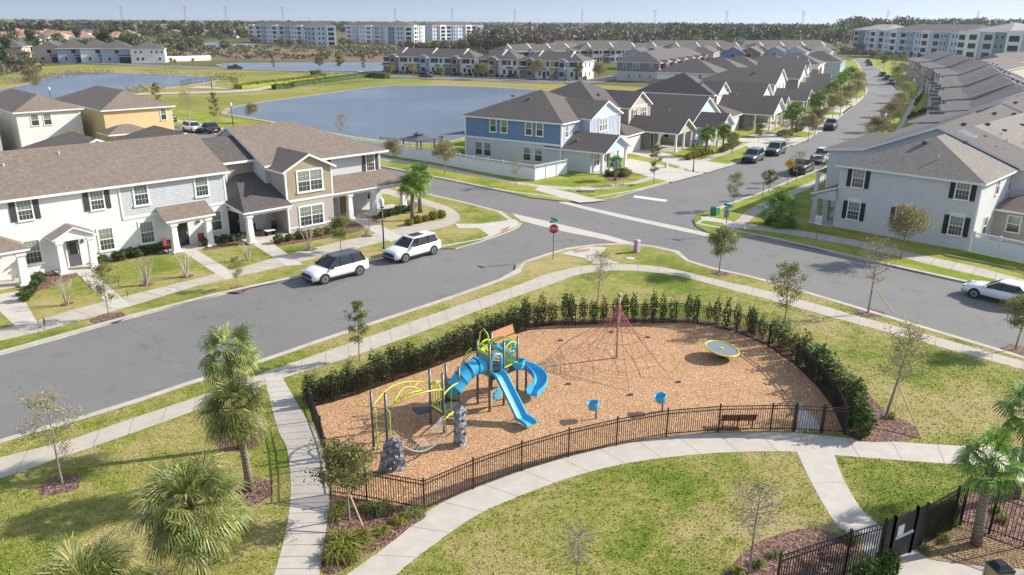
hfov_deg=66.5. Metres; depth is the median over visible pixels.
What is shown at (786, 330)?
columnar shrub
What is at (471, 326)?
columnar shrub
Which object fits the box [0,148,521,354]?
townhouse lawn
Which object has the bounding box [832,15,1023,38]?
pine forest
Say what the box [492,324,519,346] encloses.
roof
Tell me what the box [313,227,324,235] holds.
shrub
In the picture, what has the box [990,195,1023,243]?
garage
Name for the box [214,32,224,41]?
background tree
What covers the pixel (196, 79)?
reeds
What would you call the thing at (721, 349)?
spinner disc
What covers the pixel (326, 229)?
shrub
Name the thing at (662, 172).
driveway
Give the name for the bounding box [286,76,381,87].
hedge fence
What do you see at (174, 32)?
background tree
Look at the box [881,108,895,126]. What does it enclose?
street tree
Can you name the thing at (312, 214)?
window
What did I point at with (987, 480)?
palm tree
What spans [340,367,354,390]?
columnar shrub
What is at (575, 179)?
lakeside block lawn
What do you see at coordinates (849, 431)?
bark mulch bed
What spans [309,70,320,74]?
hedge
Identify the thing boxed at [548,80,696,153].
house
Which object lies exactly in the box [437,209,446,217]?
shrub
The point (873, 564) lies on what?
shrub
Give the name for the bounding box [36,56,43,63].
background tree
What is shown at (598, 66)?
lakeside tree
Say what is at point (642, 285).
park lawn
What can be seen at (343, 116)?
lakeside tree
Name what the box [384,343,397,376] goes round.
columnar shrub
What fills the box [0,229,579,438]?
foreground street
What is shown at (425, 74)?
parked car
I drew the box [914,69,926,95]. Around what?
street tree
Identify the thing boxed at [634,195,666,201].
stop line
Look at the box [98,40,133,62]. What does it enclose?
house
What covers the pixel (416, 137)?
gazebo
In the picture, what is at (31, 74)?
lakeside tree
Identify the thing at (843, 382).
columnar shrub
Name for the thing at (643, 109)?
window
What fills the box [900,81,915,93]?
street tree
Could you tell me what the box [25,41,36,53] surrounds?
background tree
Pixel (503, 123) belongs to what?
window
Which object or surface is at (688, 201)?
street
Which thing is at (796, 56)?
house
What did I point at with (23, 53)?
background tree
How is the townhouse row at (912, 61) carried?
on the corner block lawn at (741, 207)
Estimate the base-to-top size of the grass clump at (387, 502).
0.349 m
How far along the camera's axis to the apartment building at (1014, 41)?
302.88 m
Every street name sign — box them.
[614,157,619,186]
[724,203,731,226]
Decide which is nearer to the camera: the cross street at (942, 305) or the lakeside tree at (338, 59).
the cross street at (942, 305)
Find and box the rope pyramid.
[559,293,680,395]
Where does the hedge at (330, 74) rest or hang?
on the meadow
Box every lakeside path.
[135,86,270,94]
[190,86,233,89]
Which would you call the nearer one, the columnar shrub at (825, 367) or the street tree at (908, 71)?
the columnar shrub at (825, 367)
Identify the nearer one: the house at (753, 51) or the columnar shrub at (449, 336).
the columnar shrub at (449, 336)
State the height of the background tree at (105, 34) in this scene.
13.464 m
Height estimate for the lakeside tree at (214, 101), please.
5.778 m
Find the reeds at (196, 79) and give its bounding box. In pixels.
[180,76,237,84]
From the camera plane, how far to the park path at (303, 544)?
30.38 m
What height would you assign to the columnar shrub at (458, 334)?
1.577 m
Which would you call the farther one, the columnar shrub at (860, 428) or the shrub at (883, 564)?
the columnar shrub at (860, 428)
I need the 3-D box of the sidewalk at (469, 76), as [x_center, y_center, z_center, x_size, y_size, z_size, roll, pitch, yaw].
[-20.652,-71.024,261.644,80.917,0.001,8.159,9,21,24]
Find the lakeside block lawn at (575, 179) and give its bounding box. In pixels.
[172,59,867,201]
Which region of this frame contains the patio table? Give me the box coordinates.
[263,229,274,235]
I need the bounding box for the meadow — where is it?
[0,64,642,123]
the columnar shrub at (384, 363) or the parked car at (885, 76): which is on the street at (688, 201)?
the parked car at (885, 76)
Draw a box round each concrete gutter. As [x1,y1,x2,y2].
[512,213,632,242]
[558,201,718,236]
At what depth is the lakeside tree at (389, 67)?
251.34 m
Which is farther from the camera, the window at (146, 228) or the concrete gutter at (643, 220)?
the concrete gutter at (643, 220)
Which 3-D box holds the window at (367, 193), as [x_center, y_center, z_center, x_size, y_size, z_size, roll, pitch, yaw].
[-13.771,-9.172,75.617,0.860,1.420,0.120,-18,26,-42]
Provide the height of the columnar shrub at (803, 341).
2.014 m
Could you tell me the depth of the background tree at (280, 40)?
549.45 m
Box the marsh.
[167,47,382,61]
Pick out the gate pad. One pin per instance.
(808, 419)
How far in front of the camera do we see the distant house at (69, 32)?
620.45 m
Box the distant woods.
[0,18,836,36]
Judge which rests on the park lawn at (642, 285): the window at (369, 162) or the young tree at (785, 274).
the young tree at (785, 274)
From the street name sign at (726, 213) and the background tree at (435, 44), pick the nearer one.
the street name sign at (726, 213)
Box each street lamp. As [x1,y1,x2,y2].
[379,197,384,248]
[692,134,697,171]
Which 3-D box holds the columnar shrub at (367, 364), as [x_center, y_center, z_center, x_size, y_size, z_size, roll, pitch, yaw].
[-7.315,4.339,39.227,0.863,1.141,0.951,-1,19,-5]
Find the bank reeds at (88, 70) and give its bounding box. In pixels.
[53,68,118,74]
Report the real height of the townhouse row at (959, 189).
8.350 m
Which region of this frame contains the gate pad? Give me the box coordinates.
[794,408,819,429]
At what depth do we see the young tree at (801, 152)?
90.44 m
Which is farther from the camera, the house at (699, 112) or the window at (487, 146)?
the house at (699, 112)
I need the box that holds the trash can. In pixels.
[982,559,1015,574]
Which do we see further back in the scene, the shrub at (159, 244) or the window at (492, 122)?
the window at (492, 122)
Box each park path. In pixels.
[264,376,328,574]
[347,432,1020,574]
[795,448,927,558]
[894,554,1023,574]
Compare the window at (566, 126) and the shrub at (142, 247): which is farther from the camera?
the window at (566, 126)
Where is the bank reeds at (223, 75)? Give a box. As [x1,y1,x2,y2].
[201,72,251,79]
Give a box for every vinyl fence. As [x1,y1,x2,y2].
[336,134,566,180]
[970,231,1023,263]
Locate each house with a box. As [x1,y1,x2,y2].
[0,39,31,56]
[0,89,83,149]
[12,33,45,45]
[33,40,62,61]
[34,32,51,40]
[46,31,70,40]
[54,40,83,62]
[55,85,175,140]
[60,31,72,34]
[67,32,94,43]
[78,39,106,62]
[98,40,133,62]
[130,41,166,62]
[230,31,238,37]
[437,90,632,174]
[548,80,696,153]
[566,43,577,46]
[623,47,647,58]
[636,73,785,130]
[645,93,735,145]
[648,46,664,49]
[648,79,790,122]
[656,59,726,78]
[694,45,720,60]
[701,67,812,111]
[706,57,748,69]
[721,46,745,58]
[730,56,756,66]
[742,46,765,57]
[749,60,834,82]
[750,63,830,104]
[752,55,818,72]
[754,54,781,61]
[757,57,831,77]
[764,46,786,54]
[786,46,808,54]
[789,52,825,72]
[808,51,846,77]
[809,45,832,53]
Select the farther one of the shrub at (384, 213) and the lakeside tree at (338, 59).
the lakeside tree at (338, 59)
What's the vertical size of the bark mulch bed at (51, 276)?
0.001 m
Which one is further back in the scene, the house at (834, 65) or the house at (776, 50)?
the house at (776, 50)
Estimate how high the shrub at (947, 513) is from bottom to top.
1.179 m
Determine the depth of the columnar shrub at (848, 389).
36.84 m
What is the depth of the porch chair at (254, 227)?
66.09 m
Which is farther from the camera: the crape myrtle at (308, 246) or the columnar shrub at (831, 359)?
the crape myrtle at (308, 246)
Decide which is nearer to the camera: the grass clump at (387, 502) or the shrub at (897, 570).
the shrub at (897, 570)
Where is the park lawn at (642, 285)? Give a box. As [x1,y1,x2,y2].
[0,243,1023,574]
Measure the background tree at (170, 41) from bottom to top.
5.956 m
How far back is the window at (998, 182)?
64.95 m
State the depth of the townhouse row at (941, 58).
249.32 m
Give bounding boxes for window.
[8,199,40,222]
[21,238,45,265]
[29,114,40,126]
[42,113,52,125]
[82,189,111,211]
[96,226,117,252]
[131,184,151,207]
[137,219,157,245]
[159,108,167,120]
[193,176,210,198]
[211,209,224,231]
[295,167,324,193]
[298,202,325,227]
[362,153,378,171]
[366,192,369,200]
[475,141,481,154]
[483,142,490,156]
[489,119,496,132]
[500,120,507,133]
[523,146,530,160]
[524,122,532,135]
[534,147,542,161]
[535,123,543,136]
[564,124,568,138]
[593,154,599,167]
[598,116,607,132]
[631,109,636,118]
[640,106,646,114]
[841,200,865,221]
[846,168,870,188]
[890,207,907,226]
[941,214,970,237]
[948,182,977,201]
[981,215,988,236]
[994,180,1000,196]
[1004,214,1022,233]
[1007,174,1013,190]
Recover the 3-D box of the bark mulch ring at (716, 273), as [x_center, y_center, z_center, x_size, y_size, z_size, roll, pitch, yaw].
[15.267,-1.047,57.202,1.510,0.001,1.507,0,19,0]
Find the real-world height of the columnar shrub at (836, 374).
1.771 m
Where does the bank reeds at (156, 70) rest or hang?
on the sandy bank at (140, 73)
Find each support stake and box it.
[347,489,364,528]
[873,285,894,314]
[898,385,921,438]
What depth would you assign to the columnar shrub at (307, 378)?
37.40 m
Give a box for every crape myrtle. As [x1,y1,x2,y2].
[52,273,73,304]
[129,253,155,284]
[174,248,195,276]
[232,230,255,260]
[297,222,313,249]
[358,212,371,236]
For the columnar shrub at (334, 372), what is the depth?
37.97 m
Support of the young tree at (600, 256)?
on the park lawn at (642, 285)
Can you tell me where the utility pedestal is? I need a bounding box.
[633,239,640,252]
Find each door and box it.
[64,239,83,266]
[177,222,190,245]
[228,210,241,234]
[338,196,345,213]
[606,153,608,167]
[627,135,640,153]
[650,133,653,147]
[732,117,738,130]
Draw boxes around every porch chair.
[9,269,16,280]
[162,238,171,251]
[197,233,204,246]
[253,223,260,235]
[271,220,277,232]
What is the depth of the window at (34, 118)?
103.43 m
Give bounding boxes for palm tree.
[23,527,159,574]
[117,447,255,574]
[191,372,276,492]
[195,321,264,449]
[394,168,428,218]
[402,160,434,212]
[607,154,622,179]
[753,183,803,228]
[950,423,1023,547]
[989,375,1023,498]
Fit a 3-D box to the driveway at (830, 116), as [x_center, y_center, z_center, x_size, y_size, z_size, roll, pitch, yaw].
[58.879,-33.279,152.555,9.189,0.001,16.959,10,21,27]
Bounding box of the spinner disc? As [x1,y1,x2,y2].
[704,340,739,358]
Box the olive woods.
[465,26,685,47]
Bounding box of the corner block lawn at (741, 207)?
[693,58,1023,282]
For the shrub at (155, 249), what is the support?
on the bark mulch bed at (132, 257)
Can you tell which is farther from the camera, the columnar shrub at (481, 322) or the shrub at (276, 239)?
the shrub at (276, 239)
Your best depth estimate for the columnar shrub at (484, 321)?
44.15 m
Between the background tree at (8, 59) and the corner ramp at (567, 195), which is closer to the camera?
the corner ramp at (567, 195)
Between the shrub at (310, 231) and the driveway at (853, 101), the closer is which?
the shrub at (310, 231)
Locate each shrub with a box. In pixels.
[15,288,33,300]
[23,285,35,293]
[28,279,40,288]
[30,271,46,282]
[97,254,109,263]
[113,250,126,260]
[124,247,132,256]
[132,249,142,256]
[136,245,148,254]
[143,244,153,253]
[151,243,158,251]
[156,241,165,250]
[200,237,209,245]
[213,235,220,243]
[220,234,229,242]
[229,233,237,241]
[236,231,246,238]
[272,234,284,242]
[284,233,293,240]
[294,229,303,238]
[301,370,315,401]
[303,229,314,238]
[306,369,321,400]
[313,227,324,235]
[315,375,333,398]
[317,374,338,397]
[324,226,331,233]
[328,367,342,393]
[337,368,350,393]
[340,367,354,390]
[341,355,358,390]
[352,366,369,388]
[359,363,373,381]
[359,364,372,385]
[367,348,381,382]
[374,350,391,379]
[376,351,388,378]
[379,209,388,217]
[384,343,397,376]
[386,208,394,215]
[389,349,403,374]
[392,205,402,214]
[394,342,407,373]
[401,204,408,212]
[402,338,417,370]
[403,345,414,371]
[405,218,413,225]
[409,344,425,369]
[413,214,422,222]
[417,343,433,364]
[417,347,430,366]
[421,214,429,221]
[425,339,439,362]
[426,340,440,362]
[428,210,438,219]
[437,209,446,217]
[437,337,448,359]
[437,337,451,357]
[442,330,458,354]
[442,333,453,356]
[452,326,465,354]
[456,323,466,348]
[459,323,471,350]
[467,322,478,346]
[473,315,487,343]
[477,320,489,343]
[483,312,493,329]
[483,316,492,338]
[487,313,500,330]
[493,311,505,335]
[505,307,516,331]
[507,301,520,330]
[512,309,523,329]
[520,295,531,326]
[524,302,531,325]
[531,303,539,324]
[537,292,547,323]
[546,299,557,324]
[560,290,571,321]
[568,291,574,321]
[579,295,587,321]
[589,299,599,321]
[599,294,608,320]
[611,295,618,320]
[620,293,629,320]
[629,292,638,319]
[641,300,649,319]
[649,288,659,318]
[659,291,667,318]
[667,296,678,319]
[684,153,692,159]
[685,294,692,319]
[691,293,700,320]
[698,149,705,155]
[705,301,713,322]
[711,294,722,324]
[719,146,726,151]
[722,293,733,326]
[733,298,742,328]
[745,306,755,332]
[749,306,759,336]
[757,313,768,339]
[766,217,775,225]
[768,314,780,342]
[776,130,782,135]
[777,316,787,346]
[780,318,793,350]
[781,218,792,227]
[789,333,800,354]
[797,328,813,362]
[803,342,816,367]
[810,342,828,367]
[811,342,829,374]
[814,353,829,380]
[817,357,834,384]
[822,345,836,386]
[827,361,841,388]
[829,359,843,393]
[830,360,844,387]
[831,368,852,399]
[837,364,858,398]
[842,378,858,401]
[845,386,852,405]
[846,374,868,401]
[847,379,866,406]
[847,387,871,421]
[847,400,860,427]
[850,557,873,574]
[851,391,870,433]
[852,412,871,439]
[855,401,879,439]
[858,558,876,574]
[865,558,879,574]
[873,557,885,574]
[875,548,892,574]
[875,557,886,574]
[883,548,898,574]
[890,550,901,574]
[938,501,953,526]
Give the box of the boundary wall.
[167,55,210,61]
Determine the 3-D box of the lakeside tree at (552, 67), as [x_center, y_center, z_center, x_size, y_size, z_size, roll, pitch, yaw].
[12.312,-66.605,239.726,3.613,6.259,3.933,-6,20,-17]
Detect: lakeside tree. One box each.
[13,66,43,93]
[150,82,160,100]
[177,91,195,117]
[205,92,221,121]
[243,102,259,122]
[312,56,325,66]
[333,112,349,133]
[334,54,346,66]
[360,54,366,66]
[384,64,395,76]
[406,62,418,73]
[437,67,445,78]
[473,63,481,78]
[478,62,489,79]
[529,58,545,79]
[547,61,557,75]
[573,64,584,75]
[591,61,606,82]
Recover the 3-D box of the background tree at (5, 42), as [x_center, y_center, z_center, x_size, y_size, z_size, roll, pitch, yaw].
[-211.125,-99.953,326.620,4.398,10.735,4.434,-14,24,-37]
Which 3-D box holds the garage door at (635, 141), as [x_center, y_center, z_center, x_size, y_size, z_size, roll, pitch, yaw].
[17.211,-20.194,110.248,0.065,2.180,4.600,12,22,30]
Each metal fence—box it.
[306,301,849,508]
[777,482,1023,574]
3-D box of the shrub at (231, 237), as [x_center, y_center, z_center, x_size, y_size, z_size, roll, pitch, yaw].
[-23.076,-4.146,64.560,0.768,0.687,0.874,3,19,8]
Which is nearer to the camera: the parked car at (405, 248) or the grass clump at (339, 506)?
the grass clump at (339, 506)
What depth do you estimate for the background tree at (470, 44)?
500.12 m
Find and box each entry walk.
[0,291,39,331]
[77,270,129,308]
[184,250,238,279]
[253,240,302,265]
[353,218,400,241]
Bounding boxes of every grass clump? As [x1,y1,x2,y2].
[318,540,352,571]
[323,527,351,544]
[324,498,356,517]
[325,511,342,522]
[325,532,365,561]
[338,523,380,553]
[338,544,370,565]
[357,497,373,512]
[363,500,390,515]
[370,498,395,514]
[373,523,392,537]
[389,511,409,526]
[401,504,421,521]
[410,504,430,518]
[725,563,747,574]
[746,556,769,570]
[765,548,782,559]
[834,527,853,539]
[846,533,861,543]
[884,410,899,419]
[914,542,934,555]
[936,532,954,545]
[987,504,1008,515]
[994,514,1013,523]
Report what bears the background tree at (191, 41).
on the ground at (611, 68)
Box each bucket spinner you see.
[586,399,598,418]
[654,392,665,410]
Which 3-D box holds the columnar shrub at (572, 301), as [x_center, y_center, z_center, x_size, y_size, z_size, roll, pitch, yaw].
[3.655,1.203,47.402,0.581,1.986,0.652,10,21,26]
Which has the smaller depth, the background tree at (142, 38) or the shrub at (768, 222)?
the shrub at (768, 222)
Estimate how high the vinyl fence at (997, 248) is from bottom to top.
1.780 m
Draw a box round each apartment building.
[248,21,314,43]
[305,21,336,45]
[344,22,389,42]
[383,20,412,44]
[405,22,424,42]
[421,22,482,39]
[852,24,904,54]
[882,24,991,57]
[964,22,1023,58]
[1004,30,1023,52]
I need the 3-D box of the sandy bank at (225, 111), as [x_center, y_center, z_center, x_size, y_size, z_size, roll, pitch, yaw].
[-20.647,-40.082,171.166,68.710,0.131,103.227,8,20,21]
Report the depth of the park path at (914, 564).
26.32 m
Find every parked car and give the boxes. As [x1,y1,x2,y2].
[181,120,203,132]
[200,122,220,133]
[227,64,242,68]
[301,248,368,284]
[382,230,440,262]
[418,72,433,77]
[741,146,764,163]
[765,140,786,155]
[788,158,814,174]
[810,147,829,163]
[823,118,837,130]
[882,74,889,79]
[886,79,894,84]
[961,278,1023,309]
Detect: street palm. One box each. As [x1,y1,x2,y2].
[697,124,717,155]
[717,122,732,145]
[779,101,804,135]
[789,104,807,131]
[808,91,827,108]
[812,89,828,109]
[825,80,840,102]
[829,77,843,91]
[835,72,849,84]
[837,68,851,81]
[846,65,857,85]
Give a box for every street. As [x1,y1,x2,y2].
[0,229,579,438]
[44,62,616,83]
[174,127,1023,355]
[613,58,899,229]
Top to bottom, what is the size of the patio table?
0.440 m
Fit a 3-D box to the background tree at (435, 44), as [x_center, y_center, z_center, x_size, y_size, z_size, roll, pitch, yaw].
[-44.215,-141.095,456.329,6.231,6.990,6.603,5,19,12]
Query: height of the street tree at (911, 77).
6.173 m
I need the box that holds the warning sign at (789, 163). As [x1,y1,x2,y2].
[784,159,794,184]
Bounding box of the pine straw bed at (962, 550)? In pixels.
[917,526,1023,568]
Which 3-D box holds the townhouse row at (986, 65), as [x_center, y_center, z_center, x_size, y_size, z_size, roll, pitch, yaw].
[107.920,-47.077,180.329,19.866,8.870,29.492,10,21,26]
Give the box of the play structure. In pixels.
[355,329,547,472]
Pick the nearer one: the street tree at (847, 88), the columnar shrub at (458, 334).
the columnar shrub at (458, 334)
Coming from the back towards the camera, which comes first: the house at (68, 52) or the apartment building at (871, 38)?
the apartment building at (871, 38)
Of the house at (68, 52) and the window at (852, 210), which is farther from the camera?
the house at (68, 52)
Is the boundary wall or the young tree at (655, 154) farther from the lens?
the boundary wall
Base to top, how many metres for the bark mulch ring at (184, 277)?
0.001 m
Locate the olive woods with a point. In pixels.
(503, 36)
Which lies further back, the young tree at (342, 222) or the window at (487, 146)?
the window at (487, 146)
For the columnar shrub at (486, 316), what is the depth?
44.65 m
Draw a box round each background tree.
[0,32,19,41]
[0,35,11,54]
[0,46,7,75]
[5,53,20,63]
[9,22,15,31]
[9,31,20,38]
[16,57,29,64]
[18,50,30,57]
[23,56,36,65]
[24,27,35,54]
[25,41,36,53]
[32,35,44,46]
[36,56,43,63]
[50,33,61,39]
[50,36,67,43]
[72,26,81,41]
[76,39,87,43]
[91,29,99,35]
[95,33,102,40]
[99,27,109,42]
[108,25,114,31]
[119,32,134,38]
[119,33,139,45]
[138,35,148,42]
[140,28,151,35]
[156,25,161,33]
[157,33,169,43]
[159,29,172,36]
[167,38,175,44]
[170,29,179,37]
[173,34,183,41]
[175,41,187,52]
[181,28,188,39]
[185,37,197,48]
[192,36,204,45]
[193,32,205,40]
[208,27,220,37]
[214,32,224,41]
[219,39,230,48]
[239,32,245,37]
[240,29,248,38]
[250,36,258,43]
[277,37,285,44]
[287,39,294,44]
[296,37,304,44]
[338,37,347,44]
[347,39,353,45]
[404,39,413,46]
[414,41,422,47]
[421,40,432,47]
[430,40,439,47]
[439,39,451,48]
[450,41,457,48]
[456,39,468,48]
[464,36,473,47]
[479,34,489,49]
[489,28,497,38]
[839,46,850,55]
[853,48,860,55]
[854,42,865,50]
[869,50,875,56]
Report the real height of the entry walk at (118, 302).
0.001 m
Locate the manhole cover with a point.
(587, 189)
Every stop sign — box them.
[549,217,558,254]
[761,171,768,196]
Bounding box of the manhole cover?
[580,188,594,191]
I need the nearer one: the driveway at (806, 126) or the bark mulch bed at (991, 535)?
the bark mulch bed at (991, 535)
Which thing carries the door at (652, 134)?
in the house at (641, 127)
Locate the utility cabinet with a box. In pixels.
[710,206,719,215]
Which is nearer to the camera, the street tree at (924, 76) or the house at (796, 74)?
the house at (796, 74)
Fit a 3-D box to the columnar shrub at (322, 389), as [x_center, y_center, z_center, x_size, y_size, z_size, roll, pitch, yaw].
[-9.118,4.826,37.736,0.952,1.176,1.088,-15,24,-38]
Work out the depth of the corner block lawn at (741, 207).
67.49 m
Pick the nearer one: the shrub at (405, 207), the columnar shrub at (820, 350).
the columnar shrub at (820, 350)
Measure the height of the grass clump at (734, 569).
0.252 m
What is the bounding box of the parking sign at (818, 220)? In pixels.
[815,215,821,238]
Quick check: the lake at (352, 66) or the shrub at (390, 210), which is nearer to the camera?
the shrub at (390, 210)
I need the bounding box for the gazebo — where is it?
[400,132,436,149]
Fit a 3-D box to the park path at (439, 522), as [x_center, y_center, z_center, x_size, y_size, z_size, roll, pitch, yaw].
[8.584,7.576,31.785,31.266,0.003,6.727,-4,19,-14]
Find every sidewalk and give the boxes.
[0,207,459,340]
[0,264,1023,477]
[175,86,842,189]
[358,71,558,79]
[382,189,447,207]
[735,86,924,226]
[738,223,1023,281]
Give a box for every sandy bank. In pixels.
[0,72,219,89]
[215,62,380,71]
[221,85,549,143]
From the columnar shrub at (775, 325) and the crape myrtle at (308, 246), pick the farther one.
the crape myrtle at (308, 246)
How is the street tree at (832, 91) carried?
on the lakeside block lawn at (575, 179)
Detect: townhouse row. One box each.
[0,121,406,289]
[381,47,482,75]
[475,49,525,77]
[489,43,580,55]
[517,50,595,79]
[550,40,630,44]
[572,42,666,62]
[616,47,707,81]
[644,40,729,46]
[663,42,747,56]
[737,40,832,45]
[745,42,836,55]
[807,113,1023,251]
[813,104,1023,206]
[902,50,945,75]
[908,51,961,85]
[908,94,1023,124]
[919,56,1020,95]
[926,67,1023,114]
[927,61,1023,105]
[929,78,1023,113]
[976,52,1023,62]
[982,56,1023,75]
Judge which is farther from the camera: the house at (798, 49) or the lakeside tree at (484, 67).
the house at (798, 49)
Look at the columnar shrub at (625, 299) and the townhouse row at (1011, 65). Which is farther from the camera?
the townhouse row at (1011, 65)
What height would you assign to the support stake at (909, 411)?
1.554 m
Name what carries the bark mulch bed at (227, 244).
on the townhouse lawn at (166, 270)
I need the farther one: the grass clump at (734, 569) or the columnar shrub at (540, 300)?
the columnar shrub at (540, 300)
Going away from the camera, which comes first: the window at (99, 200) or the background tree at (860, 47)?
the window at (99, 200)
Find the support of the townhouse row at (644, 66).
on the ground at (611, 68)
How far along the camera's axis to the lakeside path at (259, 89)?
195.83 m
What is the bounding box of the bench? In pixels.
[718,414,756,428]
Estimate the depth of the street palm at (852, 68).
224.14 m
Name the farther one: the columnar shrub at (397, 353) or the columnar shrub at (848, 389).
the columnar shrub at (397, 353)
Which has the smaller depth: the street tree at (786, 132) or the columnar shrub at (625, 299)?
the columnar shrub at (625, 299)
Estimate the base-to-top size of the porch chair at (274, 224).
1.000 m
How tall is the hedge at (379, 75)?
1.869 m
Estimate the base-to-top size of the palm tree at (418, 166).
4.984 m
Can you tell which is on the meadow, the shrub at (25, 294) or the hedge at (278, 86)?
the hedge at (278, 86)
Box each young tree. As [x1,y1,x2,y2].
[10,386,87,483]
[82,260,120,317]
[226,255,244,287]
[293,433,381,519]
[329,215,353,249]
[342,300,371,360]
[382,137,405,165]
[431,138,459,174]
[508,154,523,185]
[557,516,596,574]
[583,249,614,301]
[649,144,662,183]
[707,225,742,272]
[723,131,740,145]
[726,171,747,207]
[727,135,738,149]
[727,470,789,573]
[763,169,780,192]
[765,260,810,321]
[791,148,809,179]
[855,235,902,312]
[871,317,935,418]
[882,202,939,259]
[997,292,1023,349]
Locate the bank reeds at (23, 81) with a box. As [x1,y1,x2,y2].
[2,71,69,84]
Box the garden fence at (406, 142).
[380,136,436,149]
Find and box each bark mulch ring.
[37,473,81,495]
[90,312,126,323]
[138,282,153,286]
[179,274,193,278]
[218,434,262,451]
[220,477,273,506]
[229,286,247,292]
[300,247,316,250]
[710,270,729,275]
[850,308,884,317]
[1001,344,1023,354]
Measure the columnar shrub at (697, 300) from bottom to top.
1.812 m
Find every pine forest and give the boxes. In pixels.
[591,21,861,51]
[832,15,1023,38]
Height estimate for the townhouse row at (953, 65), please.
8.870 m
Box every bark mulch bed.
[19,271,77,291]
[106,251,166,263]
[203,239,246,250]
[274,224,362,245]
[303,316,870,436]
[321,494,425,573]
[372,201,417,219]
[603,167,632,181]
[724,528,859,574]
[847,378,919,441]
[957,492,1023,546]
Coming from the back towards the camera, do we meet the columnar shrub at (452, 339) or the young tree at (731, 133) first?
the young tree at (731, 133)
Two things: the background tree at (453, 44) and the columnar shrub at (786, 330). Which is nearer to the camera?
the columnar shrub at (786, 330)
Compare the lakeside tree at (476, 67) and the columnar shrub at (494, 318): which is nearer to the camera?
the columnar shrub at (494, 318)
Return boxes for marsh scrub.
[1,43,489,73]
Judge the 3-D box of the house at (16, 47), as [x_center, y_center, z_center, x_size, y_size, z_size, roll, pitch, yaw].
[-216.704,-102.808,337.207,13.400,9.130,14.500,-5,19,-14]
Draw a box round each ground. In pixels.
[0,19,897,198]
[316,323,842,509]
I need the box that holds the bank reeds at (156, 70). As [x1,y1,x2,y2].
[139,69,209,76]
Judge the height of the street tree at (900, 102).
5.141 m
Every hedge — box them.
[233,75,323,88]
[246,75,313,82]
[271,83,291,89]
[288,72,389,86]
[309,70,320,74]
[320,72,343,76]
[358,72,389,78]
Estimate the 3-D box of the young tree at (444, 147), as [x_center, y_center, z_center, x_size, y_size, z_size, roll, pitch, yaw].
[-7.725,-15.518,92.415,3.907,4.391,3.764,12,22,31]
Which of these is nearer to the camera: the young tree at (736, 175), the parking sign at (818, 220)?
the parking sign at (818, 220)
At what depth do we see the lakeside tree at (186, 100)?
143.71 m
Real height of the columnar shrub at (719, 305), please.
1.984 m
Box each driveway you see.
[626,158,700,181]
[631,149,730,171]
[738,138,790,150]
[749,132,809,145]
[784,121,823,132]
[806,114,842,121]
[817,105,852,113]
[843,98,860,104]
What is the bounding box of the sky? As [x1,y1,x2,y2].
[0,0,1023,24]
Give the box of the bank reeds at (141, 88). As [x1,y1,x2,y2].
[118,82,173,92]
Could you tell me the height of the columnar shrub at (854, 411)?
2.014 m
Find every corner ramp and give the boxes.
[456,219,518,235]
[535,185,602,202]
[561,246,616,263]
[700,216,740,230]
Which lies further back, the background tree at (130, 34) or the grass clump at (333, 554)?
the background tree at (130, 34)
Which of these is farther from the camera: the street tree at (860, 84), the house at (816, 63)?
the house at (816, 63)
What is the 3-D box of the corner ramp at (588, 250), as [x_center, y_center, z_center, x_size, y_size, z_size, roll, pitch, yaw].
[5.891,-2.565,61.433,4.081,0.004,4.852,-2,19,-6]
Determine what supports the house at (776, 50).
on the ground at (611, 68)
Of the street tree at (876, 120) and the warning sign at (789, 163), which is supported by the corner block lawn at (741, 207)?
the warning sign at (789, 163)
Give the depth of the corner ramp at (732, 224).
72.03 m
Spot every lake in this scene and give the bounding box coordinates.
[0,72,216,98]
[206,42,223,46]
[218,62,382,70]
[228,86,536,142]
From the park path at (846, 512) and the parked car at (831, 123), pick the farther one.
the parked car at (831, 123)
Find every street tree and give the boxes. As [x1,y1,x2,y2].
[755,123,766,141]
[778,123,795,141]
[798,113,822,141]
[805,106,833,135]
[816,152,828,183]
[823,92,847,117]
[827,88,841,110]
[833,91,854,116]
[834,83,857,108]
[849,69,867,91]
[852,79,870,101]
[861,126,874,135]
[863,115,891,133]
[879,53,891,66]
[879,100,905,127]
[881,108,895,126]
[888,64,905,83]
[889,90,909,106]
[894,97,904,122]
[899,62,913,78]
[900,54,907,63]
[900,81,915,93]
[904,66,913,79]
[905,72,916,91]
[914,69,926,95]
[917,69,929,88]
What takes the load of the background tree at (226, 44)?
on the ground at (611, 68)
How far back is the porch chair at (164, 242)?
61.25 m
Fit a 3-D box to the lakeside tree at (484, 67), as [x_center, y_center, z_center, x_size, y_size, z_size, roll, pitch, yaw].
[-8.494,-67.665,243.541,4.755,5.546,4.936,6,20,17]
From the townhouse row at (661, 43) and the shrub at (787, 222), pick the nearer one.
the shrub at (787, 222)
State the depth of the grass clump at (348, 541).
26.80 m
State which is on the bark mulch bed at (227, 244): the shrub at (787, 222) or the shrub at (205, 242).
the shrub at (205, 242)
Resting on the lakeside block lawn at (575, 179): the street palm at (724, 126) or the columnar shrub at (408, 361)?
the street palm at (724, 126)
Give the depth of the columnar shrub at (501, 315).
44.94 m
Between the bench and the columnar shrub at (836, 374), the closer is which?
the bench
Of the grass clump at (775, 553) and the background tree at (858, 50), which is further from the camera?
the background tree at (858, 50)

